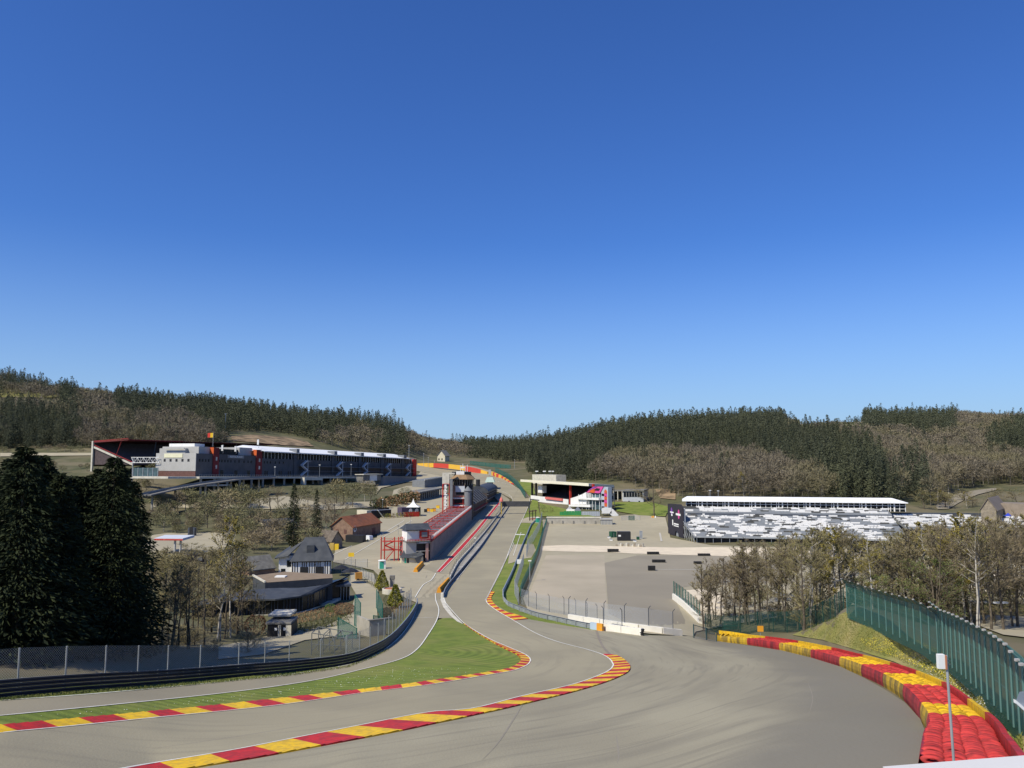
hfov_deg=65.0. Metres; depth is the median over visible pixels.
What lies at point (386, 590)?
stone planter
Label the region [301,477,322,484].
concrete portal
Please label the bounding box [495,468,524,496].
green screen fence
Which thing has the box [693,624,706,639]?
gate
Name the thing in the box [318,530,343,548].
stone cottage
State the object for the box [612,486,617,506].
fire stair
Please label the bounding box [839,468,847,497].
conifer
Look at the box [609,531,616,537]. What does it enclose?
green container
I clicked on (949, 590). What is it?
understory shrub
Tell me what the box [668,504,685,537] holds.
banner wall
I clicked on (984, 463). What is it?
leafless tree
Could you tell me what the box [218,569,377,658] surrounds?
terrace path
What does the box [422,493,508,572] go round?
pit lane
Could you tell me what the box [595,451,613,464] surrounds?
leafless tree
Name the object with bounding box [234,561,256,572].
slope bush
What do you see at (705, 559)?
bare tree
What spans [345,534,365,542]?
black marquee
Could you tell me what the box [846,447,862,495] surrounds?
conifer
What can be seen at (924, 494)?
hill bush
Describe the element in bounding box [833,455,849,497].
conifer
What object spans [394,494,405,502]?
paddock shrub
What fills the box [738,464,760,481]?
leafless tree
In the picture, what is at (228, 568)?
bare shrub
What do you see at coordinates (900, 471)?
leafless tree
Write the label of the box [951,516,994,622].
birch tree
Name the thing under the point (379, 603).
green gate
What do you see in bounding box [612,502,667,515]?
grass bank
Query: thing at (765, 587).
understory shrub
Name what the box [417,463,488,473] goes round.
hairpin barrier
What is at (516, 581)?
catch fence
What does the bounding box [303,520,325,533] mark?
slope bush
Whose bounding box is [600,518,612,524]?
grey cabin
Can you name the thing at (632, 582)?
dark tarmac
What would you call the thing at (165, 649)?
bare shrub
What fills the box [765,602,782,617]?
understory shrub
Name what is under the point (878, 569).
birch tree
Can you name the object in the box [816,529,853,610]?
birch tree
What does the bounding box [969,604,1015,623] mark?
undergrowth bush
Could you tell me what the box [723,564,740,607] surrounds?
bare tree
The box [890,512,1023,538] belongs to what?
open grandstand
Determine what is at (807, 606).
round bush
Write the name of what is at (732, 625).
green rail fence
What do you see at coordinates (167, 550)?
slope bush
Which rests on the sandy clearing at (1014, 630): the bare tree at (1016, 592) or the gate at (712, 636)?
the bare tree at (1016, 592)
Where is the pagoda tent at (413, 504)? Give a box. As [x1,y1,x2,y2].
[407,499,419,506]
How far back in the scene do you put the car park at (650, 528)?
277.36 m
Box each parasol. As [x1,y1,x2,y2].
[333,565,348,575]
[342,568,359,582]
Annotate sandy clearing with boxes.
[684,589,724,620]
[980,614,1023,636]
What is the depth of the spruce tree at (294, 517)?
274.29 m
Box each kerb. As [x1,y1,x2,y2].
[0,623,530,731]
[128,654,629,767]
[487,591,527,619]
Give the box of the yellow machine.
[330,543,338,549]
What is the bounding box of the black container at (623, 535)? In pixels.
[617,531,630,540]
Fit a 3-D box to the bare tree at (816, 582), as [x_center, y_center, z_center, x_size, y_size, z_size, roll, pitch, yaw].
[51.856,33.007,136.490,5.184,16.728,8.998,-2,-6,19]
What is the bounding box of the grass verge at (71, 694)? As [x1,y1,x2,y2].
[0,603,415,700]
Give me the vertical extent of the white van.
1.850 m
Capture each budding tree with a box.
[148,494,166,506]
[155,501,170,518]
[164,511,180,532]
[170,490,187,512]
[175,486,199,510]
[186,512,205,527]
[194,490,221,527]
[202,488,244,508]
[206,489,225,503]
[210,520,233,544]
[218,484,238,504]
[220,504,251,527]
[233,483,256,498]
[235,488,264,507]
[235,515,254,531]
[242,506,267,519]
[248,491,269,508]
[251,510,276,520]
[253,485,284,510]
[265,486,287,506]
[272,503,294,517]
[290,486,310,507]
[295,484,319,501]
[296,503,313,517]
[310,506,340,529]
[317,486,335,498]
[323,478,346,502]
[336,485,350,503]
[341,482,362,506]
[354,479,377,501]
[363,485,379,496]
[398,486,411,494]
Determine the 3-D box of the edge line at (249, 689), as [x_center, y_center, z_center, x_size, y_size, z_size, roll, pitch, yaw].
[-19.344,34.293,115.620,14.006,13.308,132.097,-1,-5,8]
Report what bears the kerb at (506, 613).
on the race track
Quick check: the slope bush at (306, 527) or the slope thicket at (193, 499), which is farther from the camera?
the slope thicket at (193, 499)
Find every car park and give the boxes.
[153,496,374,509]
[523,514,1023,635]
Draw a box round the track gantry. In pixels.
[500,501,529,513]
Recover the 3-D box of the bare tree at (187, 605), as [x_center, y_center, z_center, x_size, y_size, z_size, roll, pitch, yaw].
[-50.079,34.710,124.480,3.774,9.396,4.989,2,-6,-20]
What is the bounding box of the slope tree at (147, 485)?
[141,480,151,488]
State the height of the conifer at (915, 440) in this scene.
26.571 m
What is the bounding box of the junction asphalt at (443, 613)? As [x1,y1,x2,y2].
[410,573,454,621]
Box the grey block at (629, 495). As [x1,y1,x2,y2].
[621,489,648,501]
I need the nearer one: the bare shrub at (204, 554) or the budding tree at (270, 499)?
the bare shrub at (204, 554)
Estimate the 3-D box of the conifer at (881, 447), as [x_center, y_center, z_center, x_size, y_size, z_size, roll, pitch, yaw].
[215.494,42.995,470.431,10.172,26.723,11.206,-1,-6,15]
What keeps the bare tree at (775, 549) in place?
on the ground at (74, 465)
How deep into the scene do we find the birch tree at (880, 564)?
135.90 m
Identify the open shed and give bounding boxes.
[612,490,622,500]
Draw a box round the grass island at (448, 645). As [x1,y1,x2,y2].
[0,618,520,724]
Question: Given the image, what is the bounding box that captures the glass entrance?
[335,581,350,599]
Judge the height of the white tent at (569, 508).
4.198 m
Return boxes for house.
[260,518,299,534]
[275,537,333,573]
[399,523,430,560]
[437,449,449,461]
[473,479,497,504]
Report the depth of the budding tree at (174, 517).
302.06 m
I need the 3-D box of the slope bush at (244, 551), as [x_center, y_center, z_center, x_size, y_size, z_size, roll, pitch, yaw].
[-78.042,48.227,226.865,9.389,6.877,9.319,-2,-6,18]
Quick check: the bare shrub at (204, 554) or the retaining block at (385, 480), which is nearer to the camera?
the bare shrub at (204, 554)
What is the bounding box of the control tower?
[442,465,474,519]
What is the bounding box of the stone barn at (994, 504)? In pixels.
[979,495,1023,524]
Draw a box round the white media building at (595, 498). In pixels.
[569,487,611,510]
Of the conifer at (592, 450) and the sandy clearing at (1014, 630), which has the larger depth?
the conifer at (592, 450)
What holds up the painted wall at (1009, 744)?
on the ground at (74, 465)
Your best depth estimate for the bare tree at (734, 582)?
151.12 m
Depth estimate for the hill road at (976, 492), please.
414.25 m
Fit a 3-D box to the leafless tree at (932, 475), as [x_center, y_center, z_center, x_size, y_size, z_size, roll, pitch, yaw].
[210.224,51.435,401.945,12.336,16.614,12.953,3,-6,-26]
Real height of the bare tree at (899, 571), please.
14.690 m
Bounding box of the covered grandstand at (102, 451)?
[90,438,278,470]
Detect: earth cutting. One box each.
[231,435,312,445]
[655,489,675,498]
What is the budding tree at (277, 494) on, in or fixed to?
on the ground at (74, 465)
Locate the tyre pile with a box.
[615,624,644,635]
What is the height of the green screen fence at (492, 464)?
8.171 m
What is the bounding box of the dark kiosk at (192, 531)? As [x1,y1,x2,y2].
[188,527,196,534]
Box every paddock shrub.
[373,498,383,507]
[376,497,388,507]
[384,495,394,505]
[387,495,398,505]
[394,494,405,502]
[398,493,409,504]
[409,489,420,502]
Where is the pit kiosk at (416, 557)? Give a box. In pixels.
[400,550,423,562]
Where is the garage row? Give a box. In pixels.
[407,486,443,500]
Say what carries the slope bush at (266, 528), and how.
on the ground at (74, 465)
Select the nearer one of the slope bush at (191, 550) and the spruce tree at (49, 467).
the spruce tree at (49, 467)
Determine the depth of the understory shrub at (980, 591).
151.08 m
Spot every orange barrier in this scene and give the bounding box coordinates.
[413,561,423,571]
[437,578,449,592]
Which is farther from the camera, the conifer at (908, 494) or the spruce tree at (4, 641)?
the conifer at (908, 494)
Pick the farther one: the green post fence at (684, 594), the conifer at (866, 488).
the conifer at (866, 488)
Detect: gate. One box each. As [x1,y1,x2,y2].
[337,617,356,638]
[354,594,360,626]
[376,589,382,617]
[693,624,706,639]
[707,628,716,641]
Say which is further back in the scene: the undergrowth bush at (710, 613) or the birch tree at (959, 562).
the undergrowth bush at (710, 613)
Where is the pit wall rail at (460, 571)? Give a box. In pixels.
[443,507,508,597]
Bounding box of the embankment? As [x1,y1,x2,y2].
[793,612,1023,751]
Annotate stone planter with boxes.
[382,587,401,594]
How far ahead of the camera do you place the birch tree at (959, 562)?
136.92 m
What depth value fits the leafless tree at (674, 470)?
443.77 m
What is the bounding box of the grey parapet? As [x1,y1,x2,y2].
[883,755,1023,767]
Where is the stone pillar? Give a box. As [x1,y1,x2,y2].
[390,575,394,586]
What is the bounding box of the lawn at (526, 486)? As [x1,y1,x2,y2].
[518,479,534,493]
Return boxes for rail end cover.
[590,622,596,629]
[596,623,603,630]
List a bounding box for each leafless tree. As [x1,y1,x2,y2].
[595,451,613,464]
[598,455,617,470]
[623,459,641,475]
[625,461,644,486]
[626,451,642,476]
[634,458,650,468]
[636,461,653,476]
[649,461,666,488]
[653,451,664,459]
[654,464,670,482]
[655,456,671,463]
[660,461,679,487]
[664,458,678,464]
[666,446,680,453]
[666,464,687,494]
[671,457,689,465]
[674,472,689,490]
[675,451,690,458]
[679,462,693,492]
[681,472,702,495]
[682,465,708,495]
[687,462,705,479]
[687,470,702,484]
[691,446,708,455]
[692,459,713,467]
[700,463,719,492]
[701,472,717,495]
[705,443,717,451]
[708,451,725,464]
[709,462,727,481]
[711,459,730,475]
[717,449,731,460]
[718,468,737,490]
[724,456,743,488]
[725,471,741,496]
[729,447,746,456]
[732,451,750,463]
[734,465,750,484]
[734,478,754,492]
[737,463,759,496]
[737,472,749,494]
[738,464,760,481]
[743,470,762,488]
[745,456,761,468]
[745,463,763,485]
[749,451,770,464]
[752,457,771,467]
[755,468,773,496]
[759,451,779,462]
[759,462,778,490]
[760,457,784,484]
[763,464,779,492]
[766,469,788,486]
[771,450,785,458]
[773,471,790,496]
[780,477,800,496]
[782,465,807,492]
[782,470,804,496]
[786,467,806,494]
[788,461,808,491]
[790,470,813,496]
[796,472,813,496]
[799,461,816,486]
[802,460,819,488]
[805,457,823,471]
[806,466,832,496]
[812,470,833,490]
[828,472,844,490]
[880,439,895,447]
[882,448,896,456]
[885,467,911,497]
[894,459,913,473]
[917,476,941,503]
[922,471,945,497]
[924,454,938,463]
[929,460,942,467]
[933,473,947,489]
[935,462,959,492]
[935,466,954,483]
[935,470,951,490]
[938,461,961,491]
[941,454,961,461]
[944,461,965,487]
[947,453,966,461]
[947,461,968,480]
[958,461,973,486]
[961,460,985,487]
[972,454,992,463]
[972,457,992,474]
[973,461,992,484]
[988,459,1003,483]
[996,457,1015,482]
[1004,456,1018,467]
[1007,451,1021,460]
[1011,457,1023,482]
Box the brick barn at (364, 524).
[329,513,381,539]
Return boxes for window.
[281,560,290,571]
[300,567,307,572]
[316,566,323,573]
[624,492,642,496]
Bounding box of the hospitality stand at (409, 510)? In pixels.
[397,507,420,516]
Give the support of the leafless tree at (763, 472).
on the ground at (74, 465)
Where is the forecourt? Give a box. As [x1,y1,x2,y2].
[147,532,228,556]
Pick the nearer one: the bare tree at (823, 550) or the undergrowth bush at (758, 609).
the undergrowth bush at (758, 609)
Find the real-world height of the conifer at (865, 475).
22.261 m
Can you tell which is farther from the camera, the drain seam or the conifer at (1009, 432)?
the conifer at (1009, 432)
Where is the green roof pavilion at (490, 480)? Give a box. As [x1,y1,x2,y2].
[485,477,494,483]
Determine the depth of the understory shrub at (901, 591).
155.91 m
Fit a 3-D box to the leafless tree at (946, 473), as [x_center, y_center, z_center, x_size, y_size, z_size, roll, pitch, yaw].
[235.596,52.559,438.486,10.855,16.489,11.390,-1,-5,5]
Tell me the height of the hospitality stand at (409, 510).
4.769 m
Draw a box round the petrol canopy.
[154,535,194,551]
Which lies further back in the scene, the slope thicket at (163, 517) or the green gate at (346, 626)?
the slope thicket at (163, 517)
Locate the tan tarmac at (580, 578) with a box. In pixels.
[529,555,606,610]
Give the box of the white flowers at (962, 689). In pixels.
[909,659,1006,728]
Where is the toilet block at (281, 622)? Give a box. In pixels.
[265,609,297,636]
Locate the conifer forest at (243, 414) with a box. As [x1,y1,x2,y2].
[0,366,1023,500]
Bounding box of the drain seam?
[595,630,610,653]
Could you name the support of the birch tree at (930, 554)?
on the ground at (74, 465)
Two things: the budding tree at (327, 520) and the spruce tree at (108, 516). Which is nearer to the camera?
the spruce tree at (108, 516)
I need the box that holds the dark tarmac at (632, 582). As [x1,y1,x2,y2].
[604,555,791,625]
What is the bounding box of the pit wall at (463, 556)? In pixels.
[450,507,503,579]
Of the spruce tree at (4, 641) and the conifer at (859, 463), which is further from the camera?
the conifer at (859, 463)
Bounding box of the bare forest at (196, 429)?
[0,371,1023,496]
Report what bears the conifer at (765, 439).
on the ground at (74, 465)
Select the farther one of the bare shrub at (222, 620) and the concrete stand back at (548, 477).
the concrete stand back at (548, 477)
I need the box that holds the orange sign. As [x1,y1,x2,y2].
[757,626,763,635]
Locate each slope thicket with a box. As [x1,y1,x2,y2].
[147,510,162,525]
[151,511,163,520]
[152,515,174,531]
[155,498,178,508]
[163,509,175,518]
[168,500,183,508]
[169,525,183,530]
[184,510,199,524]
[185,497,204,510]
[187,493,204,502]
[188,514,205,532]
[191,502,212,514]
[211,516,229,530]
[212,507,233,518]
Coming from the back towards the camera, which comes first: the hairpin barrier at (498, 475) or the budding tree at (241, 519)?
the hairpin barrier at (498, 475)
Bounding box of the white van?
[366,535,372,540]
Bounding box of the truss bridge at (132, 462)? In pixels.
[131,457,158,480]
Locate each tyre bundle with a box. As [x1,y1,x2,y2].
[607,549,618,551]
[647,552,658,554]
[648,566,654,570]
[652,559,665,562]
[698,553,709,555]
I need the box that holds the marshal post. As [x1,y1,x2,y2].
[528,510,536,520]
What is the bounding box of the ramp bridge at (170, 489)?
[143,476,277,509]
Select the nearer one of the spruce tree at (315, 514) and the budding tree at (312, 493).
the spruce tree at (315, 514)
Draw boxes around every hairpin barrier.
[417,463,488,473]
[491,472,513,484]
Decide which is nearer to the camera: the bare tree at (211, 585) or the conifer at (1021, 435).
the bare tree at (211, 585)
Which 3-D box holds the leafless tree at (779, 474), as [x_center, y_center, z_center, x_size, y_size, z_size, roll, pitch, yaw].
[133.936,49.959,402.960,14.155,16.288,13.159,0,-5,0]
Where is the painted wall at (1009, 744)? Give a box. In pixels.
[719,630,1023,755]
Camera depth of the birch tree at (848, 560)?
140.61 m
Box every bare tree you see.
[145,572,180,652]
[150,566,188,628]
[151,587,185,637]
[158,572,199,647]
[160,560,198,649]
[163,557,208,648]
[164,574,190,618]
[176,568,210,627]
[177,581,199,631]
[184,555,222,645]
[187,564,216,632]
[196,553,238,640]
[196,575,217,625]
[202,574,225,631]
[204,516,253,637]
[213,543,251,638]
[225,550,258,634]
[231,574,252,631]
[239,590,269,629]
[688,561,716,630]
[696,565,725,618]
[697,557,714,592]
[699,566,722,626]
[703,564,738,605]
[709,556,733,622]
[711,553,748,620]
[722,540,759,624]
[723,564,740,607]
[725,546,762,624]
[726,553,763,627]
[735,537,762,604]
[739,544,767,624]
[742,548,771,623]
[746,543,798,597]
[753,539,778,630]
[758,534,797,620]
[759,528,829,630]
[759,549,772,602]
[761,540,835,627]
[763,536,802,630]
[778,527,839,627]
[781,531,805,601]
[783,535,797,584]
[803,530,830,620]
[808,524,837,595]
[834,522,850,577]
[840,529,862,578]
[856,540,884,604]
[858,537,927,580]
[874,544,917,593]
[881,520,951,579]
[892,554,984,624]
[896,522,931,582]
[930,516,960,599]
[934,518,952,555]
[942,517,1008,622]
[943,519,1023,630]
[958,507,1023,629]
[965,514,1023,615]
[968,526,1023,625]
[969,509,1023,626]
[983,515,1023,595]
[984,509,1023,599]
[987,524,1022,607]
[1009,517,1022,603]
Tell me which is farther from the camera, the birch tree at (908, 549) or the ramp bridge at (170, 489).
the ramp bridge at (170, 489)
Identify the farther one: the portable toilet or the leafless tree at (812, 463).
the leafless tree at (812, 463)
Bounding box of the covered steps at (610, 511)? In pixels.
[602,508,617,515]
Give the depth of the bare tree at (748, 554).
176.67 m
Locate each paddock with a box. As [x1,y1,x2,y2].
[333,486,508,601]
[376,472,450,491]
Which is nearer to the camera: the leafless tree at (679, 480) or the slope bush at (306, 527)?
the slope bush at (306, 527)
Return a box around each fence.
[0,593,410,691]
[334,559,367,567]
[345,635,358,653]
[361,568,374,582]
[449,507,502,577]
[470,461,510,468]
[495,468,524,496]
[514,553,523,603]
[520,515,547,595]
[520,587,596,616]
[526,513,541,556]
[560,511,580,514]
[568,596,674,627]
[582,511,599,515]
[602,607,621,624]
[673,581,699,615]
[705,587,843,633]
[724,621,739,631]
[840,578,939,664]
[928,601,1023,737]
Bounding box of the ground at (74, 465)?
[0,385,1023,732]
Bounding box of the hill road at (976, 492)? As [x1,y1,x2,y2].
[936,488,996,508]
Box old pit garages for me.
[400,505,475,559]
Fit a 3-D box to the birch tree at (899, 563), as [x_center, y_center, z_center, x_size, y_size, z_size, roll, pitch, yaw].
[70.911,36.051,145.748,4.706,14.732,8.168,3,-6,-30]
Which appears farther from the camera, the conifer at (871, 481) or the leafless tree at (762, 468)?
the leafless tree at (762, 468)
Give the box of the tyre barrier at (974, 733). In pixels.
[717,633,1008,763]
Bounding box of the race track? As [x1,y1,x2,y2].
[0,489,612,767]
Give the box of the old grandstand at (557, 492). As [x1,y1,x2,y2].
[520,479,613,504]
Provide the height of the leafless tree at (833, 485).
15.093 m
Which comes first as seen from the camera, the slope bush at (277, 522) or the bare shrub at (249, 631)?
the bare shrub at (249, 631)
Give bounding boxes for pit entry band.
[437,503,499,571]
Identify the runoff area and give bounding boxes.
[188,605,923,767]
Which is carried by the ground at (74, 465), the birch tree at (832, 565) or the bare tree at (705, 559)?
the birch tree at (832, 565)
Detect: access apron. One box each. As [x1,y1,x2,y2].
[508,544,535,563]
[520,516,538,522]
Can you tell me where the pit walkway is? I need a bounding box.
[454,530,488,579]
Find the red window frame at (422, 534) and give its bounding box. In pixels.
[419,530,428,538]
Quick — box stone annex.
[240,554,276,574]
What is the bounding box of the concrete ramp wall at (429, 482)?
[412,477,447,487]
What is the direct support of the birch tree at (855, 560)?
on the ground at (74, 465)
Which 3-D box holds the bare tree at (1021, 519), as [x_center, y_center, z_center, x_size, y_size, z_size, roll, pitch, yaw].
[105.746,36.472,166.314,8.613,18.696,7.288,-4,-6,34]
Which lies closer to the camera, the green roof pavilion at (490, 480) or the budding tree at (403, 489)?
the budding tree at (403, 489)
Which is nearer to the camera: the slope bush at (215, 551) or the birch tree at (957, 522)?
the birch tree at (957, 522)
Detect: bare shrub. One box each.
[152,641,173,653]
[155,623,204,647]
[157,634,182,651]
[171,624,193,638]
[180,628,209,645]
[193,609,214,627]
[194,567,218,580]
[195,549,213,563]
[199,617,216,632]
[202,637,223,650]
[211,611,244,636]
[214,564,233,582]
[214,612,228,625]
[232,621,247,634]
[232,630,267,652]
[241,630,267,644]
[249,541,262,549]
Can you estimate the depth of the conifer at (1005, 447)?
621.25 m
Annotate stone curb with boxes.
[616,543,643,546]
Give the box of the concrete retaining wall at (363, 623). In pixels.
[357,615,391,636]
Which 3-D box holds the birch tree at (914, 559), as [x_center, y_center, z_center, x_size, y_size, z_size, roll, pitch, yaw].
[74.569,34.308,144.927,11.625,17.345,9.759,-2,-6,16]
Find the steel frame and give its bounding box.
[311,627,352,654]
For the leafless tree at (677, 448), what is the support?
on the ground at (74, 465)
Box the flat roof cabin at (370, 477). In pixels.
[355,474,382,480]
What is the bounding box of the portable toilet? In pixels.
[378,560,385,568]
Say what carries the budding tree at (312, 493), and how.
on the ground at (74, 465)
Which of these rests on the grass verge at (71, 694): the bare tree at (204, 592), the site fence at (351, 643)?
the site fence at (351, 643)
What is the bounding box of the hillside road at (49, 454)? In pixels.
[0,453,90,455]
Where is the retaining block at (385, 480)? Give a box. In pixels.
[356,476,416,484]
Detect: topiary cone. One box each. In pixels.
[374,570,388,589]
[386,584,403,607]
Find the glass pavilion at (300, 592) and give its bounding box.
[191,572,347,616]
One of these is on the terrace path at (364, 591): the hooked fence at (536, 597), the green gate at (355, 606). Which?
the green gate at (355, 606)
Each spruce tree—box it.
[0,446,98,667]
[0,455,91,644]
[0,458,26,549]
[0,507,28,662]
[2,471,108,663]
[55,456,172,660]
[60,476,128,656]
[62,475,97,594]
[84,468,162,653]
[98,481,178,656]
[121,468,154,635]
[284,483,302,546]
[310,490,322,536]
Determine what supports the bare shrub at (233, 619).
on the ground at (74, 465)
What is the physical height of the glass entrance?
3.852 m
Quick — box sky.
[0,0,1023,441]
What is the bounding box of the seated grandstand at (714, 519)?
[682,496,907,546]
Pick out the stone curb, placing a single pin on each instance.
(631, 545)
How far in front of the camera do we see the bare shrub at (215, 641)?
112.47 m
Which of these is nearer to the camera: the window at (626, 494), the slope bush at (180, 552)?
the slope bush at (180, 552)
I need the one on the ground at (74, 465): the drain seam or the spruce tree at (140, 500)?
the spruce tree at (140, 500)
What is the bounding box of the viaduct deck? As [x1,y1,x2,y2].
[132,474,355,495]
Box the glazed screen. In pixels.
[132,467,158,478]
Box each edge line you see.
[0,491,530,732]
[6,593,438,714]
[7,612,415,699]
[122,485,613,767]
[436,504,496,571]
[440,506,497,571]
[485,543,513,599]
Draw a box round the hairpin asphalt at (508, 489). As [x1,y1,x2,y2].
[417,465,517,498]
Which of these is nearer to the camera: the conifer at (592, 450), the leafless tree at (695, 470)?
the leafless tree at (695, 470)
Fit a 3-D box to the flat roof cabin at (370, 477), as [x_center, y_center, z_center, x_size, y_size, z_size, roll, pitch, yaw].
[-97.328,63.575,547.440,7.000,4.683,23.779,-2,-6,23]
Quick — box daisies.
[60,666,458,713]
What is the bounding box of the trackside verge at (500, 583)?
[491,493,591,629]
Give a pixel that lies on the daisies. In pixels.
(289, 689)
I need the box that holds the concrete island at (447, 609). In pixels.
[440,590,462,623]
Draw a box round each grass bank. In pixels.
[539,503,595,516]
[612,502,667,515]
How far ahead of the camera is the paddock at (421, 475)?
661.59 m
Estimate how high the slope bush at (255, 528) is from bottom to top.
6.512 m
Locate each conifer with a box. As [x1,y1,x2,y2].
[0,415,6,445]
[12,413,19,441]
[49,404,57,420]
[56,411,69,444]
[71,409,78,438]
[97,415,109,439]
[122,410,130,434]
[547,442,555,472]
[560,448,568,474]
[566,448,573,476]
[566,448,573,479]
[573,443,582,477]
[589,448,595,476]
[594,445,605,478]
[611,429,617,445]
[630,432,633,447]
[639,439,645,457]
[669,460,677,492]
[688,432,693,448]
[717,452,728,490]
[760,429,766,450]
[763,429,768,449]
[781,431,789,453]
[782,441,788,456]
[795,433,804,461]
[804,447,808,459]
[806,440,816,465]
[813,453,819,472]
[822,445,836,491]
[825,449,839,492]
[832,453,848,497]
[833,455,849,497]
[839,445,854,491]
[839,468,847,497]
[844,428,850,447]
[844,459,853,491]
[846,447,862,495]
[847,456,860,496]
[851,466,863,497]
[853,451,863,487]
[854,431,862,454]
[855,438,864,469]
[857,453,868,492]
[857,453,870,495]
[863,432,870,460]
[863,455,872,490]
[864,456,881,497]
[865,460,881,497]
[866,460,879,497]
[870,442,882,488]
[874,456,881,493]
[874,457,887,497]
[876,436,886,460]
[876,449,885,493]
[881,457,894,494]
[882,462,896,498]
[888,456,904,500]
[889,468,899,498]
[893,462,902,498]
[897,461,906,496]
[898,445,912,491]
[904,457,913,493]
[905,445,919,491]
[905,462,914,496]
[911,437,921,458]
[915,449,922,473]
[917,450,931,499]
[917,458,927,494]
[919,453,934,503]
[999,433,1006,452]
[1006,429,1016,447]
[1017,428,1023,447]
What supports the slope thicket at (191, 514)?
on the ground at (74, 465)
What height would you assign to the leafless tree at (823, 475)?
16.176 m
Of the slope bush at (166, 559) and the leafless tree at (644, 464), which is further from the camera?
the leafless tree at (644, 464)
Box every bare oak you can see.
[307,495,352,523]
[630,474,679,515]
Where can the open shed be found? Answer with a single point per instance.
(618, 493)
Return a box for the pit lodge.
[473,489,487,516]
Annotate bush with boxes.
[146,555,172,574]
[162,553,186,566]
[162,557,180,568]
[163,546,172,556]
[163,552,185,563]
[164,562,191,575]
[174,542,209,562]
[177,549,197,560]
[183,554,203,562]
[200,545,228,563]
[207,547,216,563]
[222,542,251,556]
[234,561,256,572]
[239,520,263,533]
[240,514,261,525]
[240,529,264,549]
[243,526,261,537]
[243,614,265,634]
[246,532,269,544]
[251,511,269,521]
[255,526,275,537]
[257,518,284,532]
[261,528,285,542]
[262,537,281,550]
[264,518,290,532]
[270,509,299,520]
[296,527,322,539]
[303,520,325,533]
[333,603,355,614]
[383,607,398,616]
[692,608,726,625]
[722,607,737,615]
[743,601,775,618]
[769,601,793,625]
[788,604,833,625]
[789,611,814,630]
[790,599,837,622]
[842,570,904,610]
[910,488,931,508]
[931,491,946,500]
[931,492,957,507]
[932,488,943,500]
[954,490,972,499]
[960,491,969,505]
[963,497,979,506]
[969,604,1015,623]
[982,487,1017,501]
[995,598,1023,611]
[1001,488,1023,501]
[1003,599,1023,613]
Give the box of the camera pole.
[936,654,954,760]
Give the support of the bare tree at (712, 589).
on the ground at (74, 465)
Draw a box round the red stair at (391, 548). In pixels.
[380,537,402,560]
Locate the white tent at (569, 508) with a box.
[566,506,580,510]
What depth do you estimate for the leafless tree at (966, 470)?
478.29 m
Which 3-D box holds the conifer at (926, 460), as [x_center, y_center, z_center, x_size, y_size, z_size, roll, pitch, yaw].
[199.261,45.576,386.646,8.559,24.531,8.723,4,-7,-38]
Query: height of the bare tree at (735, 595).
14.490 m
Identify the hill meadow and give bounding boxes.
[0,389,55,396]
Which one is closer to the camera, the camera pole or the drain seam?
the camera pole
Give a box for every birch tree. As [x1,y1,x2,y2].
[803,530,837,622]
[810,524,855,613]
[813,526,858,613]
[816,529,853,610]
[822,538,866,594]
[824,534,875,605]
[832,532,902,604]
[853,544,905,596]
[856,541,901,609]
[863,542,897,608]
[866,536,909,601]
[867,529,941,597]
[881,523,932,619]
[892,530,942,621]
[892,543,913,596]
[899,521,952,603]
[904,521,976,608]
[918,522,963,619]
[921,525,977,622]
[925,511,976,619]
[927,523,965,623]
[938,521,991,619]
[948,517,1006,627]
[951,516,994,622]
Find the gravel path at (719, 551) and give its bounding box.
[541,545,861,559]
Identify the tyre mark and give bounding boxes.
[482,703,523,759]
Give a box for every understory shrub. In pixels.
[719,595,738,616]
[737,593,753,608]
[742,588,768,606]
[752,583,773,608]
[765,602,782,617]
[781,599,808,618]
[791,586,837,617]
[800,579,844,620]
[842,588,879,606]
[891,581,911,613]
[906,577,943,620]
[916,588,957,611]
[928,578,968,609]
[941,587,976,609]
[959,599,984,618]
[964,576,996,602]
[968,579,1014,620]
[1002,576,1023,614]
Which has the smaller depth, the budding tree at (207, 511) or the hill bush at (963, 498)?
the budding tree at (207, 511)
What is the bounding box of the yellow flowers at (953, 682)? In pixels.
[861,638,960,688]
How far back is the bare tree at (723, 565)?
156.98 m
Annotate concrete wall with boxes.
[546,517,601,523]
[568,614,682,635]
[603,623,642,635]
[672,593,701,623]
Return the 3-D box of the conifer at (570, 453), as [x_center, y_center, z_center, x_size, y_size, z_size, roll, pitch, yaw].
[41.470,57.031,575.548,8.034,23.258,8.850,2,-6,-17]
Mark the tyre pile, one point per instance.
(641, 633)
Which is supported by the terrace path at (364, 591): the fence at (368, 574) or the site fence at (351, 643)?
the fence at (368, 574)
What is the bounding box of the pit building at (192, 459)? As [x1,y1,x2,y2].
[156,443,416,476]
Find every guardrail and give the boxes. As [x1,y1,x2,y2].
[0,598,417,697]
[502,519,589,628]
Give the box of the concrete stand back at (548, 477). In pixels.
[532,474,565,483]
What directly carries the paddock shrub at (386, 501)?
on the ground at (74, 465)
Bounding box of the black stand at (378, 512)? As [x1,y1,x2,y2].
[357,507,390,517]
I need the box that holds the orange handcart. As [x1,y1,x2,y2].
[355,572,361,580]
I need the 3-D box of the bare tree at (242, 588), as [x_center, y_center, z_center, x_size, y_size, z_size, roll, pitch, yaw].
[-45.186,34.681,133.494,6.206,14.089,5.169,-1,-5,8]
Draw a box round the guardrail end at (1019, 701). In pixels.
[1013,691,1023,710]
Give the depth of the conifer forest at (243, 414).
813.91 m
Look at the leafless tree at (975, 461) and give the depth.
524.84 m

